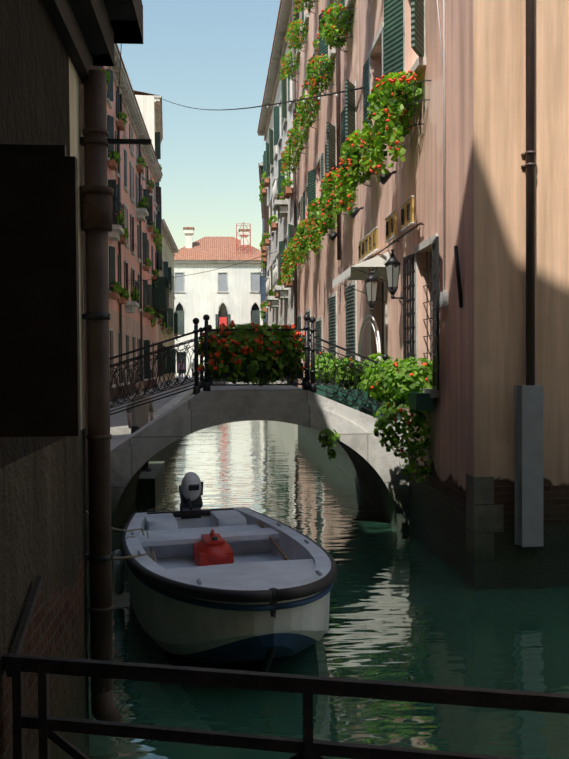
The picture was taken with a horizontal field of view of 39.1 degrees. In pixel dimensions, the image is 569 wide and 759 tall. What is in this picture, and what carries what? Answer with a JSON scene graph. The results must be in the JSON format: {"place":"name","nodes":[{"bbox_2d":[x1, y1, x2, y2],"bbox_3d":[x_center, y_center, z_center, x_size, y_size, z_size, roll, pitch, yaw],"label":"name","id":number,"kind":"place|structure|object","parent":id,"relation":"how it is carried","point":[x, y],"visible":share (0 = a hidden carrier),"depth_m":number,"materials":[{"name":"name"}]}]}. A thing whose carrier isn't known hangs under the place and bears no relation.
{"place":"outdoors","nodes":[
{"label":"outdoors","id":0,"kind":"place"},
{"bbox_2d":[110,376,204,495],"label":"quay","id":1,"kind":"structure","parent":0,"point":[149,483],"depth_m":19.13,"materials":[{"name":"stone"}]},
{"bbox_2d":[117,0,279,249],"label":"sky","id":2,"kind":"structure","parent":0,"point":[200,54],"materials":[{"name":"blue"}]},
{"bbox_2d":[213,379,263,383],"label":"campo pavement","id":3,"kind":"structure","parent":0,"point":[220,382],"depth_m":77.80,"materials":[{"name":"stone"}]},
{"bbox_2d":[174,227,262,375],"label":"palazzo","id":4,"kind":"structure","parent":3,"relation":"on","point":[200,298],"depth_m":85.57,"materials":[{"name":"white paint"}]},
{"bbox_2d":[174,272,262,334],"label":"palazzo shutters","id":5,"kind":"object","parent":4,"relation":"attached to","point":[222,282],"visible":0.58,"depth_m":85.58,"materials":[{"name":"grey wood"}]},
{"bbox_2d":[236,223,250,254],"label":"red scaffold","id":6,"kind":"object","parent":4,"relation":"on","point":[243,238],"visible":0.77,"depth_m":86.59,"materials":[{"name":"paint"}]},
{"bbox_2d":[259,163,266,314],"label":"pink blue house trim","id":7,"kind":"structure","parent":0,"point":[263,204],"depth_m":46.92,"materials":[{"name":"stone"}]},
{"bbox_2d":[260,219,266,321],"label":"window shutters","id":8,"kind":"object","parent":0,"point":[262,287],"visible":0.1,"depth_m":43.84,"materials":[{"name":"green wood"}]},
{"bbox_2d":[87,420,568,758],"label":"canal water","id":9,"kind":"structure","parent":0,"point":[407,606],"depth_m":6.68,"materials":[{"name":"teal liquid"}]},
{"bbox_2d":[113,472,337,671],"bbox_3d":[-0.667,1.757,7.802,2.013,1.266,4.835,0,1,-4],"label":"motor boat","id":10,"kind":"object","parent":9,"relation":"on","point":[219,585],"visible":1,"depth_m":6.19,"materials":[{"name":"plastic"}]},
{"bbox_2d":[86,510,157,563],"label":"mooring ropes","id":11,"kind":"object","parent":10,"relation":"on","point":[133,556],"visible":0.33,"depth_m":6.98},
{"bbox_2d":[382,281,383,354],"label":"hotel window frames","id":12,"kind":"structure","parent":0,"point":[383,318],"depth_m":13.48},
{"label":"landing pavement","id":13,"kind":"structure","parent":0,"visible":0},
{"bbox_2d":[1,576,568,758],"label":"railing","id":14,"kind":"object","parent":13,"relation":"on","point":[15,664],"visible":1,"depth_m":2.71,"materials":[{"name":"metal"}]},
{"label":"ground","id":15,"kind":"structure","parent":0,"visible":0},
{"bbox_2d":[0,0,142,758],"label":"building","id":16,"kind":"structure","parent":15,"relation":"on","point":[53,53],"depth_m":3.19,"materials":[{"name":"paint"}]},
{"bbox_2d":[80,70,151,721],"bbox_3d":[-0.970,0.153,4.678,0.418,3.839,0.215,0,1,-4],"label":"drain pipe","id":17,"kind":"object","parent":16,"relation":"attached to","point":[96,193],"visible":1,"depth_m":4.61,"materials":[{"name":"metal"}]},
{"bbox_2d":[81,66,98,568],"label":"bank building","id":18,"kind":"structure","parent":15,"relation":"on","point":[84,274],"depth_m":9.11,"materials":[{"name":"brick"}]},
{"bbox_2d":[103,43,162,401],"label":"pink house","id":19,"kind":"structure","parent":15,"relation":"on","point":[130,324],"depth_m":34.00,"materials":[{"name":"paint"}]},
{"bbox_2d":[108,82,148,393],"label":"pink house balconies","id":20,"kind":"structure","parent":19,"relation":"attached to","point":[116,232],"depth_m":32.32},
{"bbox_2d":[99,66,160,384],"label":"window shutters","id":21,"kind":"object","parent":19,"relation":"attached to","point":[147,294],"visible":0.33,"depth_m":34.35,"materials":[{"name":"green wood"}]},
{"bbox_2d":[106,43,161,387],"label":"pink house trim","id":22,"kind":"structure","parent":19,"relation":"attached to","point":[131,109],"depth_m":33.85,"materials":[{"name":"stone"}]},
{"bbox_2d":[152,277,171,310],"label":"green canopy","id":23,"kind":"object","parent":19,"relation":"attached to","point":[161,296],"visible":0.84,"depth_m":43.89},
{"bbox_2d":[117,44,362,280],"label":"overhead cables","id":24,"kind":"object","parent":19,"relation":"attached to","point":[319,98],"visible":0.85,"depth_m":20.57,"materials":[{"name":"black rubber"}]},
{"bbox_2d":[133,90,162,383],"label":"tall white house","id":25,"kind":"structure","parent":15,"relation":"on","point":[145,101],"depth_m":46.20,"materials":[{"name":"paint"}]},
{"bbox_2d":[154,95,161,376],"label":"white house trim","id":26,"kind":"structure","parent":25,"relation":"attached to","point":[158,113],"depth_m":48.71,"materials":[{"name":"white stone"}]},
{"bbox_2d":[155,132,162,375],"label":"window shutters","id":27,"kind":"object","parent":25,"relation":"attached to","point":[158,156],"visible":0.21,"depth_m":47.50,"materials":[{"name":"green wood"}]},
{"bbox_2d":[158,219,178,382],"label":"cream house","id":28,"kind":"structure","parent":15,"relation":"on","point":[167,255],"depth_m":64.13,"materials":[{"name":"yellow paint"}]},
{"bbox_2d":[160,219,177,374],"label":"cream house trim","id":29,"kind":"structure","parent":28,"relation":"attached to","point":[168,238],"depth_m":63.07,"materials":[{"name":"beige stone"}]},
{"bbox_2d":[161,261,177,373],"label":"window shutters","id":30,"kind":"object","parent":28,"relation":"attached to","point":[168,321],"visible":0.58,"depth_m":63.59,"materials":[{"name":"green wood"}]},
{"bbox_2d":[110,385,408,537],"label":"stone bridge","id":31,"kind":"structure","parent":15,"relation":"on","point":[383,485],"depth_m":10.92,"materials":[{"name":"stone"}]},
{"bbox_2d":[109,314,400,421],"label":"bridge railings","id":32,"kind":"object","parent":31,"relation":"on","point":[208,382],"visible":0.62,"depth_m":10.96,"materials":[{"name":"black metal"}]},
{"bbox_2d":[203,363,400,419],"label":"planter boxes","id":33,"kind":"object","parent":32,"relation":"attached to","point":[347,397],"visible":0.25,"depth_m":11.17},
{"bbox_2d":[257,0,297,430],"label":"white house","id":34,"kind":"structure","parent":15,"relation":"on","point":[282,313],"depth_m":33.40,"materials":[{"name":"paint"}]},
{"bbox_2d":[258,0,293,325],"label":"white house trim","id":35,"kind":"structure","parent":34,"relation":"attached to","point":[280,42],"depth_m":33.22,"materials":[{"name":"white stone"}]},
{"bbox_2d":[265,177,288,307],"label":"white house balconies","id":36,"kind":"structure","parent":34,"relation":"attached to","point":[282,212],"depth_m":30.39,"materials":[{"name":"white stone"}]},
{"bbox_2d":[261,74,293,362],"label":"window shutters","id":37,"kind":"object","parent":34,"relation":"attached to","point":[267,158],"visible":0.29,"depth_m":33.55,"materials":[{"name":"green wood"}]},
{"bbox_2d":[295,0,568,587],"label":"hotel building","id":38,"kind":"structure","parent":15,"relation":"on","point":[482,355],"depth_m":8.25,"materials":[{"name":"pink paint"}]},
{"bbox_2d":[288,0,430,272],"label":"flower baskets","id":39,"kind":"object","parent":38,"relation":"attached to","point":[406,105],"visible":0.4,"depth_m":17.61,"materials":[{"name":"metal"}]},
{"bbox_2d":[332,251,390,293],"bbox_3d":[1.222,-1.705,12.998,0.624,0.495,1.961,0,1,-4],"label":"awning","id":40,"kind":"object","parent":38,"relation":"attached to","point":[357,271],"visible":0.9,"depth_m":12.30,"materials":[{"name":"fabric"}]},
{"bbox_2d":[293,0,438,389],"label":"window shutters","id":41,"kind":"object","parent":38,"relation":"attached to","point":[393,39],"visible":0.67,"depth_m":11.36,"materials":[{"name":"green wood"}]},
{"bbox_2d":[358,196,423,262],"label":"hotel sign boards","id":42,"kind":"object","parent":38,"relation":"attached to","point":[368,244],"visible":1,"depth_m":11.34,"materials":[{"name":"gold metal"}]},
{"bbox_2d":[328,170,462,311],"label":"wall lanterns","id":43,"kind":"object","parent":38,"relation":"attached to","point":[392,265],"depth_m":10.92,"materials":[{"name":"metal"}]},
{"bbox_2d":[294,0,503,588],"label":"hotel stone trim","id":44,"kind":"structure","parent":38,"relation":"attached to","point":[481,522],"depth_m":8.29,"materials":[{"name":"white stone"}]},
{"bbox_2d":[358,0,447,395],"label":"white arch and conduit","id":45,"kind":"structure","parent":38,"relation":"attached to","point":[444,298],"depth_m":9.10,"materials":[{"name":"paint"}]},
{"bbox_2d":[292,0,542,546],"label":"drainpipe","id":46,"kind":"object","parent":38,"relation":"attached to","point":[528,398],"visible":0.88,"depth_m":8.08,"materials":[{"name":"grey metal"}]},
{"bbox_2d":[404,392,433,410],"bbox_3d":[1.623,0.256,10.034,0.220,0.200,1.100,0,1,-4],"label":"hotel window box","id":47,"kind":"object","parent":38,"relation":"attached to","point":[417,401],"visible":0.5,"depth_m":9.49,"materials":[{"name":"green wood"}]},
{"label":"orange house","id":48,"kind":"object","parent":15,"relation":"on","visible":0},
{"bbox_2d":[100,0,431,482],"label":"plants","id":49,"kind":"object","parent":48,"relation":"on","point":[400,382],"visible":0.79,"depth_m":10.95,"materials":[{"name":"green plant"}]},
{"bbox_2d":[102,0,427,460],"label":"flowers","id":50,"kind":"object","parent":49,"relation":"attached to","point":[232,323],"visible":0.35,"depth_m":10.99,"materials":[{"name":"red plant"}]}
]}

